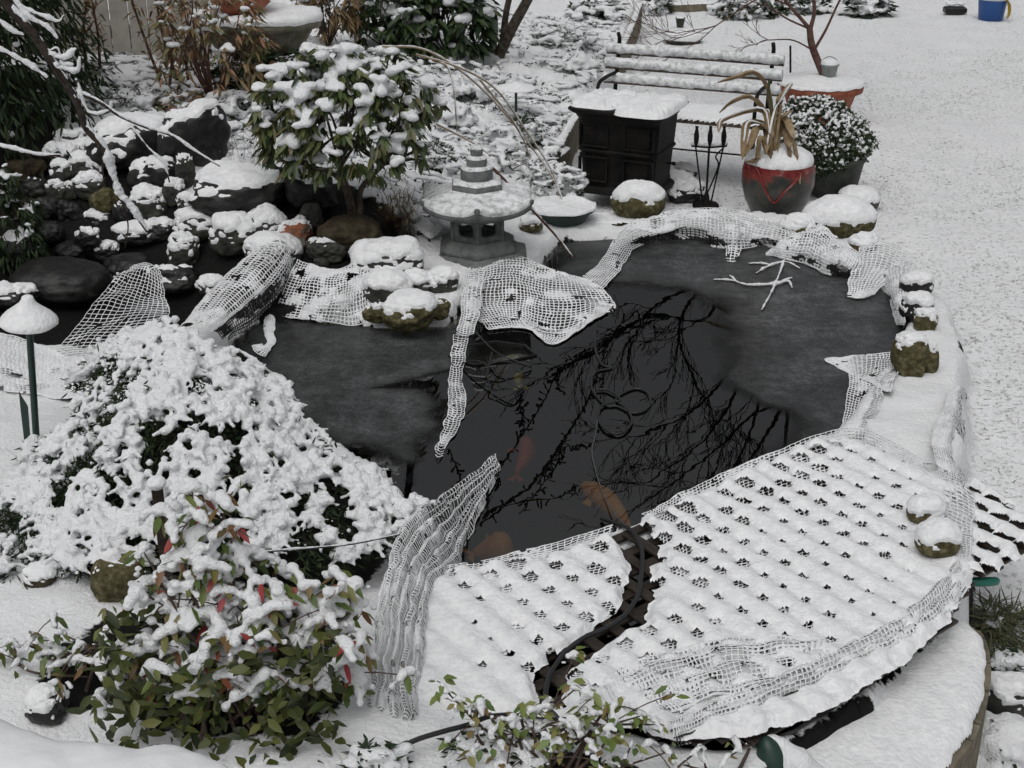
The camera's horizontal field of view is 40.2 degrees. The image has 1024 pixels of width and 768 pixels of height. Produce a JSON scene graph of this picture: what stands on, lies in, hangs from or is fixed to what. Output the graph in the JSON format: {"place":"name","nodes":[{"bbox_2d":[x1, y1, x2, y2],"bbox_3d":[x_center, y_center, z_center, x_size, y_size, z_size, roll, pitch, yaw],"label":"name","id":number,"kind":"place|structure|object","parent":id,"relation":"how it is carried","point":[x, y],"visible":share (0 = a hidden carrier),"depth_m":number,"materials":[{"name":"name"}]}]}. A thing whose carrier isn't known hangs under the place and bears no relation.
{"place":"outdoors","nodes":[
{"label":"outdoors","id":0,"kind":"place"},
{"bbox_2d":[0,719,294,767],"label":"snow","id":1,"kind":"structure","parent":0,"point":[21,748],"depth_m":1.64,"materials":[{"name":"snow"}]},
{"bbox_2d":[0,0,1023,767],"bbox_3d":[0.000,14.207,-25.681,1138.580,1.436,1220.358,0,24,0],"label":"ground","id":2,"kind":"structure","parent":0,"point":[926,38],"depth_m":7.72,"materials":[{"name":"snow"}]},
{"bbox_2d":[0,280,41,310],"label":"rock","id":3,"kind":"object","parent":2,"relation":"on","point":[11,294],"visible":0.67,"depth_m":6.91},
{"bbox_2d":[0,163,52,274],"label":"trailing evergreen","id":4,"kind":"object","parent":2,"relation":"on","point":[33,208],"visible":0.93,"depth_m":7.25,"materials":[{"name":"green plant"}]},
{"bbox_2d":[0,294,58,438],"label":"path lamp","id":5,"kind":"object","parent":2,"relation":"on","point":[28,315],"visible":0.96,"depth_m":5.14,"materials":[{"name":"white metal"}]},
{"bbox_2d":[21,560,57,587],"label":"rock","id":6,"kind":"object","parent":2,"relation":"on","point":[36,574],"visible":0.99,"depth_m":4.41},
{"bbox_2d":[23,682,70,725],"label":"rock","id":7,"kind":"object","parent":2,"relation":"on","point":[47,704],"visible":0.97,"depth_m":3.82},
{"bbox_2d":[0,606,117,699],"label":"seedling shrub","id":8,"kind":"object","parent":2,"relation":"on","point":[47,648],"visible":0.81,"depth_m":3.95,"materials":[{"name":"white plant"}]},
{"bbox_2d":[0,333,117,398],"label":"pond net","id":9,"kind":"object","parent":2,"relation":"on","point":[14,357],"visible":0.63,"depth_m":6.07,"materials":[{"name":"white plastic"}]},
{"bbox_2d":[9,256,110,307],"bbox_3d":[-2.337,-0.527,7.250,0.516,0.236,0.415,0,24,0],"label":"rock","id":10,"kind":"object","parent":2,"relation":"on","point":[61,281],"visible":0.84,"depth_m":7.12,"materials":[{"name":"stone"}]},
{"bbox_2d":[0,0,122,196],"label":"cypress","id":11,"kind":"object","parent":2,"relation":"on","point":[48,103],"visible":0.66,"depth_m":8.04,"materials":[{"name":"green plant"}]},
{"bbox_2d":[1,0,211,65],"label":"board fence","id":12,"kind":"object","parent":2,"relation":"on","point":[122,34],"depth_m":9.82,"materials":[{"name":"paint"}]},
{"bbox_2d":[0,0,219,247],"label":"overhanging branch","id":13,"kind":"object","parent":2,"relation":"on","point":[23,17],"visible":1,"depth_m":5.40,"materials":[{"name":"white plant"}]},
{"bbox_2d":[54,262,169,371],"bbox_3d":[-1.830,-0.335,6.572,0.449,0.160,1.081,0,24,0],"label":"pond net","id":14,"kind":"object","parent":2,"relation":"on","point":[137,266],"visible":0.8,"depth_m":6.60,"materials":[{"name":"white plastic"}]},
{"bbox_2d":[90,547,144,601],"bbox_3d":[-1.230,0.604,4.374,0.169,0.192,0.134,0,24,0],"label":"rock","id":15,"kind":"object","parent":2,"relation":"on","point":[111,576],"visible":0.73,"depth_m":4.32,"materials":[{"name":"stone"}]},
{"bbox_2d":[83,111,164,169],"bbox_3d":[-2.167,-1.367,7.887,0.493,0.329,0.350,-10,26,-21],"label":"rock","id":16,"kind":"object","parent":2,"relation":"on","point":[126,146],"visible":0.56,"depth_m":7.76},
{"bbox_2d":[85,82,166,109],"bbox_3d":[-2.406,-1.772,8.707,0.562,0.218,0.449,0,24,0],"label":"shrub","id":17,"kind":"object","parent":2,"relation":"on","point":[145,96],"visible":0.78,"depth_m":8.62,"materials":[{"name":"white plant"}]},
{"bbox_2d":[103,252,152,286],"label":"rock","id":18,"kind":"object","parent":2,"relation":"on","point":[119,263],"visible":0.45,"depth_m":7.36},
{"bbox_2d":[111,219,153,245],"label":"rock","id":19,"kind":"object","parent":2,"relation":"on","point":[138,235],"visible":0.84,"depth_m":7.53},
{"bbox_2d":[75,0,199,85],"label":"young shrub","id":20,"kind":"object","parent":2,"relation":"on","point":[92,6],"visible":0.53,"depth_m":9.11,"materials":[{"name":"red plant"}]},
{"bbox_2d":[129,182,167,219],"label":"rock","id":21,"kind":"object","parent":2,"relation":"on","point":[147,200],"visible":0.88,"depth_m":7.60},
{"bbox_2d":[126,155,174,190],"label":"rock","id":22,"kind":"object","parent":2,"relation":"on","point":[149,169],"visible":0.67,"depth_m":7.65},
{"bbox_2d":[147,264,198,293],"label":"rock","id":23,"kind":"object","parent":2,"relation":"on","point":[181,278],"visible":0.81,"depth_m":7.25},
{"bbox_2d":[166,230,199,265],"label":"rock","id":24,"kind":"object","parent":2,"relation":"on","point":[182,247],"visible":0.85,"depth_m":7.35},
{"bbox_2d":[174,206,211,241],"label":"rock","id":25,"kind":"object","parent":2,"relation":"on","point":[198,224],"visible":0.59,"depth_m":7.40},
{"bbox_2d":[156,98,230,166],"bbox_3d":[-1.796,-1.396,7.883,0.430,0.402,0.301,-7,25,-16],"label":"rock","id":26,"kind":"object","parent":2,"relation":"on","point":[199,124],"visible":0.81,"depth_m":7.77,"materials":[{"name":"stone"}]},
{"bbox_2d":[142,0,279,97],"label":"bamboo shrub","id":27,"kind":"object","parent":2,"relation":"on","point":[194,54],"visible":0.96,"depth_m":8.65,"materials":[{"name":"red plant"}]},
{"bbox_2d":[0,315,444,592],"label":"shrub","id":28,"kind":"object","parent":2,"relation":"on","point":[277,463],"visible":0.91,"depth_m":4.67,"materials":[{"name":"white plant"}]},
{"bbox_2d":[208,211,255,255],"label":"rock","id":29,"kind":"object","parent":2,"relation":"on","point":[229,232],"visible":0.79,"depth_m":7.27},
{"bbox_2d":[187,160,285,216],"bbox_3d":[-1.454,-1.047,7.509,0.537,0.272,0.477,0,24,0],"label":"rock","id":30,"kind":"object","parent":2,"relation":"on","point":[226,185],"visible":0.88,"depth_m":7.35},
{"bbox_2d":[180,238,293,340],"bbox_3d":[-1.306,-0.450,6.814,0.304,0.266,1.005,5,25,12],"label":"pond net","id":31,"kind":"object","parent":2,"relation":"on","point":[213,322],"visible":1,"depth_m":6.69,"materials":[{"name":"white plastic"}]},
{"bbox_2d":[65,474,419,767],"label":"heavenly bamboo","id":32,"kind":"object","parent":2,"relation":"on","point":[237,657],"visible":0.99,"depth_m":3.63,"materials":[{"name":"green plant"}]},
{"bbox_2d":[205,89,284,120],"bbox_3d":[-1.724,-1.723,8.725,0.648,0.222,0.474,0,24,0],"label":"shrub","id":33,"kind":"object","parent":2,"relation":"on","point":[231,100],"visible":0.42,"depth_m":8.63,"materials":[{"name":"white plant"}]},
{"bbox_2d":[190,3,322,81],"bbox_3d":[-1.715,-2.265,9.500,0.886,0.554,0.708,0,24,0],"label":"stone basin","id":34,"kind":"object","parent":2,"relation":"on","point":[291,27],"visible":0.43,"depth_m":9.25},
{"bbox_2d":[247,202,286,231],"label":"rock","id":35,"kind":"object","parent":2,"relation":"on","point":[266,216],"visible":0.56,"depth_m":7.30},
{"bbox_2d":[242,230,302,270],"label":"rock","id":36,"kind":"object","parent":2,"relation":"on","point":[253,241],"visible":0.72,"depth_m":7.20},
{"bbox_2d":[210,48,353,109],"bbox_3d":[-1.505,-2.009,9.175,1.000,0.357,0.713,10,26,22],"label":"ivy mound","id":37,"kind":"object","parent":2,"relation":"on","point":[278,57],"visible":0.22,"depth_m":9.11,"materials":[{"name":"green plant"}]},
{"bbox_2d":[284,165,337,212],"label":"rock","id":38,"kind":"object","parent":2,"relation":"on","point":[298,194],"visible":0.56,"depth_m":7.39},
{"bbox_2d":[20,4,621,238],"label":"snow lumps","id":39,"kind":"object","parent":2,"relation":"on","point":[430,232],"visible":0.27,"depth_m":9.81,"materials":[{"name":"snow"}]},
{"bbox_2d":[279,259,370,325],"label":"pond net","id":40,"kind":"object","parent":2,"relation":"on","point":[313,305],"visible":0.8,"depth_m":6.85,"materials":[{"name":"white plastic"}]},
{"bbox_2d":[306,237,347,263],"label":"rock","id":41,"kind":"object","parent":2,"relation":"on","point":[331,251],"visible":0.88,"depth_m":7.15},
{"bbox_2d":[290,0,366,45],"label":"dry hydrangea","id":42,"kind":"object","parent":2,"relation":"on","point":[336,18],"visible":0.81,"depth_m":10.84,"materials":[{"name":"brown plant"}]},
{"bbox_2d":[36,7,620,241],"bbox_3d":[-1.433,-2.451,10.983,4.154,0.764,7.601,4,24,8],"label":"ground cover","id":43,"kind":"object","parent":2,"relation":"on","point":[464,157],"visible":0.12,"depth_m":9.93,"materials":[{"name":"green plant"}]},
{"bbox_2d":[243,42,452,214],"bbox_3d":[-0.873,-1.283,7.242,1.037,0.973,0.904,7,25,14],"label":"rhododendron","id":44,"kind":"object","parent":2,"relation":"on","point":[298,87],"visible":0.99,"depth_m":6.97,"materials":[{"name":"green plant"}]},
{"bbox_2d":[317,214,383,250],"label":"rock","id":45,"kind":"object","parent":2,"relation":"on","point":[347,231],"visible":0.73,"depth_m":7.15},
{"bbox_2d":[336,734,415,767],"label":"shrub","id":46,"kind":"object","parent":2,"relation":"on","point":[365,753],"visible":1,"depth_m":3.55,"materials":[{"name":"white plant"}]},
{"bbox_2d":[348,235,424,274],"bbox_3d":[-0.635,-0.621,7.074,0.392,0.256,0.275,0,24,0],"label":"rock","id":47,"kind":"object","parent":2,"relation":"on","point":[403,253],"visible":0.69,"depth_m":6.97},
{"bbox_2d":[361,268,413,302],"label":"rock","id":48,"kind":"object","parent":2,"relation":"on","point":[381,285],"visible":0.75,"depth_m":6.78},
{"bbox_2d":[338,0,441,50],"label":"laurel","id":49,"kind":"object","parent":2,"relation":"on","point":[371,9],"visible":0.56,"depth_m":11.01,"materials":[{"name":"green plant"}]},
{"bbox_2d":[372,0,508,64],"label":"aucuba","id":50,"kind":"object","parent":2,"relation":"on","point":[480,15],"visible":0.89,"depth_m":11.09,"materials":[{"name":"green plant"}]},
{"bbox_2d":[430,96,479,128],"bbox_3d":[-0.422,-1.802,9.418,0.412,0.259,0.320,-7,25,-16],"label":"shrub","id":51,"kind":"object","parent":2,"relation":"on","point":[467,117],"visible":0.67,"depth_m":9.34,"materials":[{"name":"white plant"}]},
{"bbox_2d":[443,74,497,103],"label":"shrub","id":52,"kind":"object","parent":2,"relation":"on","point":[465,86],"visible":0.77,"depth_m":10.04,"materials":[{"name":"white plant"}]},
{"bbox_2d":[382,45,562,199],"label":"arching stems","id":53,"kind":"object","parent":2,"relation":"on","point":[502,108],"visible":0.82,"depth_m":7.57,"materials":[{"name":"white plant"}]},
{"bbox_2d":[420,144,533,285],"bbox_3d":[-0.183,-0.928,7.347,0.594,0.673,0.660,0,24,0],"label":"stone lantern","id":54,"kind":"object","parent":2,"relation":"on","point":[477,195],"visible":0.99,"depth_m":7.22,"materials":[{"name":"stone"}]},
{"bbox_2d":[436,720,554,767],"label":"shrub","id":55,"kind":"object","parent":2,"relation":"on","point":[516,755],"visible":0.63,"depth_m":3.60,"materials":[{"name":"white plant"}]},
{"bbox_2d":[475,122,527,152],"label":"shrub","id":56,"kind":"object","parent":2,"relation":"on","point":[509,139],"visible":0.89,"depth_m":9.10,"materials":[{"name":"white plant"}]},
{"bbox_2d":[489,0,532,58],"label":"bare tree","id":57,"kind":"object","parent":2,"relation":"on","point":[508,31],"visible":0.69,"depth_m":11.49,"materials":[{"name":"brown plant"}]},
{"bbox_2d":[461,256,615,333],"bbox_3d":[0.101,-0.455,7.005,0.799,0.131,0.676,12,26,24],"label":"pond net","id":58,"kind":"object","parent":2,"relation":"on","point":[588,284],"visible":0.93,"depth_m":6.99,"materials":[{"name":"white plastic"}]},
{"bbox_2d":[515,160,590,196],"bbox_3d":[0.247,-1.237,8.594,0.492,0.241,0.411,0,24,0],"label":"shrub","id":59,"kind":"object","parent":2,"relation":"on","point":[558,170],"visible":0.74,"depth_m":8.53,"materials":[{"name":"white plant"}]},
{"bbox_2d":[427,646,690,767],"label":"camellia","id":60,"kind":"object","parent":2,"relation":"on","point":[576,721],"visible":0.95,"depth_m":3.62,"materials":[{"name":"green plant"}]},
{"bbox_2d":[519,24,601,50],"bbox_3d":[0.430,-3.059,12.430,0.752,0.251,0.558,0,24,0],"label":"shrub","id":61,"kind":"object","parent":2,"relation":"on","point":[558,39],"visible":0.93,"depth_m":12.35,"materials":[{"name":"white plant"}]},
{"bbox_2d":[587,212,634,225],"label":"rim slab","id":62,"kind":"structure","parent":2,"relation":"on","point":[614,219],"depth_m":8.12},
{"bbox_2d":[532,194,596,226],"bbox_3d":[0.295,-0.991,8.062,0.383,0.112,0.383,0,24,0],"label":"shallow bowl","id":63,"kind":"object","parent":62,"relation":"on","point":[570,210],"visible":0.88,"depth_m":7.99,"materials":[{"name":"green ceramic"}]},
{"bbox_2d":[610,179,665,218],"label":"rock","id":64,"kind":"object","parent":62,"relation":"on","point":[636,199],"visible":0.94,"depth_m":8.08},
{"bbox_2d":[568,88,688,195],"bbox_3d":[0.735,-1.536,8.913,0.671,0.596,0.619,10,26,22],"label":"garden stove","id":65,"kind":"object","parent":2,"relation":"on","point":[626,134],"visible":0.95,"depth_m":8.74,"materials":[{"name":"metal"}]},
{"bbox_2d":[394,437,977,746],"bbox_3d":[0.660,0.645,4.444,2.496,0.069,1.291,-19,30,-35],"label":"wooden trellis","id":66,"kind":"object","parent":2,"relation":"on","point":[459,645],"visible":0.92,"depth_m":4.36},
{"bbox_2d":[366,454,500,719],"bbox_3d":[-0.253,0.549,4.596,0.219,0.258,1.776,3,24,7],"label":"pond net","id":67,"kind":"object","parent":66,"relation":"on","point":[413,639],"visible":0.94,"depth_m":4.29,"materials":[{"name":"white plastic"}]},
{"bbox_2d":[543,516,644,719],"bbox_3d":[0.296,0.698,4.417,0.216,0.126,1.299,5,24,10],"label":"garden hose","id":68,"kind":"object","parent":66,"relation":"on","point":[579,640],"visible":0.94,"depth_m":4.24,"materials":[{"name":"black"}]},
{"bbox_2d":[404,427,954,689],"bbox_3d":[0.698,0.625,4.495,2.395,0.009,1.204,-15,28,-31],"label":"pond net","id":69,"kind":"object","parent":66,"relation":"on","point":[545,551],"visible":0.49,"depth_m":4.69,"materials":[{"name":"white plastic"}]},
{"bbox_2d":[603,634,836,733],"bbox_3d":[0.612,0.813,4.009,0.716,0.043,0.284,-11,26,-24],"label":"pond net","id":70,"kind":"object","parent":66,"relation":"on","point":[629,679],"visible":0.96,"depth_m":3.98,"materials":[{"name":"fabric"}]},
{"bbox_2d":[668,559,967,746],"bbox_3d":[0.981,0.796,4.113,1.370,0.099,0.181,-18,30,-35],"label":"pond net","id":71,"kind":"object","parent":66,"relation":"on","point":[956,594],"visible":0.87,"depth_m":4.04,"materials":[{"name":"white plastic"}]},
{"bbox_2d":[906,493,946,523],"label":"rock","id":72,"kind":"object","parent":66,"relation":"on","point":[920,508],"visible":0.88,"depth_m":4.74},
{"bbox_2d":[914,517,962,557],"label":"rock","id":73,"kind":"object","parent":66,"relation":"on","point":[937,537],"visible":1,"depth_m":4.54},
{"bbox_2d":[942,477,975,562],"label":"pond net","id":74,"kind":"object","parent":66,"relation":"on","point":[973,509],"visible":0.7,"depth_m":4.81,"materials":[{"name":"white plastic"}]},
{"bbox_2d":[667,176,704,203],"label":"rock","id":75,"kind":"object","parent":2,"relation":"on","point":[682,190],"visible":0.88,"depth_m":9.06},
{"bbox_2d":[596,32,784,155],"bbox_3d":[1.134,-1.815,9.355,1.253,0.911,0.602,9,26,19],"label":"garden bench","id":76,"kind":"object","parent":2,"relation":"on","point":[700,114],"visible":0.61,"depth_m":9.38,"materials":[{"name":"white wood"}]},
{"bbox_2d":[639,734,751,767],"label":"sprouting shrub","id":77,"kind":"object","parent":2,"relation":"on","point":[702,757],"visible":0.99,"depth_m":3.62,"materials":[{"name":"white plant"}]},
{"bbox_2d":[691,126,727,208],"bbox_3d":[1.245,-1.383,8.898,0.187,0.526,0.181,21,31,39],"label":"fireside tool set","id":78,"kind":"object","parent":2,"relation":"on","point":[705,201],"visible":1,"depth_m":8.85,"materials":[{"name":"metal"}]},
{"bbox_2d":[626,207,809,248],"bbox_3d":[1.193,-0.903,7.977,1.054,0.176,0.488,5,24,10],"label":"pond net","id":79,"kind":"object","parent":2,"relation":"on","point":[668,228],"visible":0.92,"depth_m":7.87,"materials":[{"name":"white plastic"}]},
{"bbox_2d":[704,0,779,21],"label":"border shrub","id":80,"kind":"object","parent":2,"relation":"on","point":[737,5],"visible":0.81,"depth_m":15.52,"materials":[{"name":"white plant"}]},
{"bbox_2d":[717,70,815,214],"bbox_3d":[1.525,-1.439,8.410,0.622,0.867,0.463,0,24,0],"label":"glazed planter","id":81,"kind":"object","parent":2,"relation":"on","point":[778,177],"visible":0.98,"depth_m":8.32,"materials":[{"name":"ceramic"}]},
{"bbox_2d":[756,734,822,767],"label":"garden spotlight","id":82,"kind":"object","parent":2,"relation":"on","point":[774,751],"visible":1,"depth_m":3.75,"materials":[{"name":"green metal"}]},
{"bbox_2d":[777,71,864,124],"bbox_3d":[2.392,-2.238,10.899,0.667,0.343,0.667,0,24,0],"label":"terracotta pot","id":83,"kind":"object","parent":2,"relation":"on","point":[848,88],"visible":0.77,"depth_m":10.69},
{"bbox_2d":[619,0,840,86],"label":"japanese maple","id":84,"kind":"object","parent":83,"relation":"in","point":[812,46],"visible":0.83,"depth_m":10.60,"materials":[{"name":"red plant"}]},
{"bbox_2d":[776,94,880,197],"bbox_3d":[1.994,-1.546,9.026,0.728,0.662,0.658,0,24,0],"label":"potted boxwood","id":85,"kind":"object","parent":2,"relation":"on","point":[839,167],"visible":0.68,"depth_m":8.88,"materials":[{"name":"green plant"}]},
{"bbox_2d":[802,194,877,237],"bbox_3d":[1.863,-0.955,7.962,0.420,0.236,0.332,0,24,0],"label":"rock","id":86,"kind":"object","parent":2,"relation":"on","point":[841,216],"visible":0.79,"depth_m":7.84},
{"bbox_2d":[842,372,884,436],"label":"pond net","id":87,"kind":"object","parent":2,"relation":"on","point":[862,388],"visible":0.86,"depth_m":5.95,"materials":[{"name":"fabric"}]},
{"bbox_2d":[838,0,899,19],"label":"border shrub","id":88,"kind":"object","parent":2,"relation":"on","point":[859,8],"visible":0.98,"depth_m":15.52,"materials":[{"name":"white plant"}]},
{"bbox_2d":[778,620,990,767],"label":"retaining wall","id":89,"kind":"structure","parent":2,"relation":"on","point":[929,711],"depth_m":4.03,"materials":[{"name":"white wood"}]},
{"bbox_2d":[890,331,929,377],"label":"rock","id":90,"kind":"object","parent":2,"relation":"on","point":[910,354],"visible":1,"depth_m":6.06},
{"bbox_2d":[931,383,974,496],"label":"pond net","id":91,"kind":"object","parent":2,"relation":"on","point":[941,436],"visible":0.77,"depth_m":5.48,"materials":[{"name":"white plastic"}]},
{"bbox_2d":[964,477,1023,577],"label":"wooden trellis","id":92,"kind":"object","parent":2,"relation":"on","point":[1001,523],"visible":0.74,"depth_m":4.72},
{"bbox_2d":[969,585,1023,660],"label":"grass tuft","id":93,"kind":"object","parent":2,"relation":"on","point":[995,618],"visible":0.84,"depth_m":4.85,"materials":[{"name":"green plant"}]},
{"bbox_2d":[977,710,1023,767],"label":"rock","id":94,"kind":"object","parent":2,"relation":"on","point":[1002,743],"visible":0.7,"depth_m":4.33,"materials":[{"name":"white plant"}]},
{"bbox_2d":[986,671,1023,716],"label":"rock","id":95,"kind":"object","parent":2,"relation":"on","point":[1006,692],"visible":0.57,"depth_m":4.53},
{"bbox_2d":[990,638,1023,672],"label":"shrub","id":96,"kind":"object","parent":2,"relation":"on","point":[1010,658],"visible":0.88,"depth_m":4.73,"materials":[{"name":"white plant"}]},
{"bbox_2d":[232,245,897,745],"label":"pond water","id":97,"kind":"structure","parent":0,"point":[698,421],"depth_m":5.77,"materials":[{"name":"liquid"}]},
{"bbox_2d":[435,334,467,457],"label":"pond net","id":98,"kind":"object","parent":97,"relation":"in","point":[460,399],"visible":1,"depth_m":5.98,"materials":[{"name":"white plastic"}]},
{"bbox_2d":[448,331,536,399],"bbox_3d":[-0.090,0.014,6.380,0.410,0.384,0.774,0,24,0],"label":"planting basket","id":99,"kind":"object","parent":97,"relation":"in","point":[531,351],"visible":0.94,"depth_m":6.33,"materials":[{"name":"black plastic"}]},
{"bbox_2d":[479,307,611,344],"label":"pond net","id":100,"kind":"object","parent":97,"relation":"on","point":[570,332],"visible":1,"depth_m":6.73,"materials":[{"name":"white plastic"}]},
{"bbox_2d":[236,237,904,462],"bbox_3d":[0.498,-0.191,6.565,3.342,0.001,2.652,-18,30,-35],"label":"ice skin","id":101,"kind":"object","parent":97,"relation":"on","point":[786,341],"visible":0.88,"depth_m":6.54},
{"bbox_2d":[380,288,438,333],"bbox_3d":[-0.483,-0.337,6.608,0.275,0.196,0.219,0,24,0],"label":"rock","id":102,"kind":"object","parent":101,"relation":"on","point":[409,311],"visible":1,"depth_m":6.53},
{"bbox_2d":[456,268,485,335],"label":"pond net","id":103,"kind":"object","parent":101,"relation":"on","point":[475,307],"visible":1,"depth_m":6.79,"materials":[{"name":"white plastic"}]},
{"bbox_2d":[582,224,688,289],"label":"pond net","id":104,"kind":"object","parent":101,"relation":"on","point":[629,230],"visible":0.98,"depth_m":7.68,"materials":[{"name":"white plastic"}]},
{"bbox_2d":[765,224,861,278],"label":"pond net","id":105,"kind":"object","parent":101,"relation":"on","point":[782,245],"visible":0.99,"depth_m":7.53,"materials":[{"name":"white plastic"}]},
{"bbox_2d":[824,352,897,392],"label":"pond net","id":106,"kind":"object","parent":101,"relation":"on","point":[851,364],"visible":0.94,"depth_m":6.27,"materials":[{"name":"white plastic"}]},
{"bbox_2d":[847,241,908,297],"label":"pond net","id":107,"kind":"object","parent":101,"relation":"on","point":[866,293],"visible":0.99,"depth_m":7.27,"materials":[{"name":"white plastic"}]},
{"bbox_2d":[879,254,914,326],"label":"pond net","id":108,"kind":"object","parent":101,"relation":"on","point":[899,319],"visible":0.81,"depth_m":7.11,"materials":[{"name":"white plastic"}]},
{"bbox_2d":[590,325,651,434],"bbox_3d":[0.469,-0.037,6.213,0.256,0.018,1.199,0,24,0],"label":"garden hose","id":109,"kind":"object","parent":97,"relation":"on","point":[626,409],"visible":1,"depth_m":5.96,"materials":[{"name":"black"}]},
{"bbox_2d":[602,49,1023,497],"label":"grass","id":110,"kind":"structure","parent":0,"point":[937,217],"depth_m":9.24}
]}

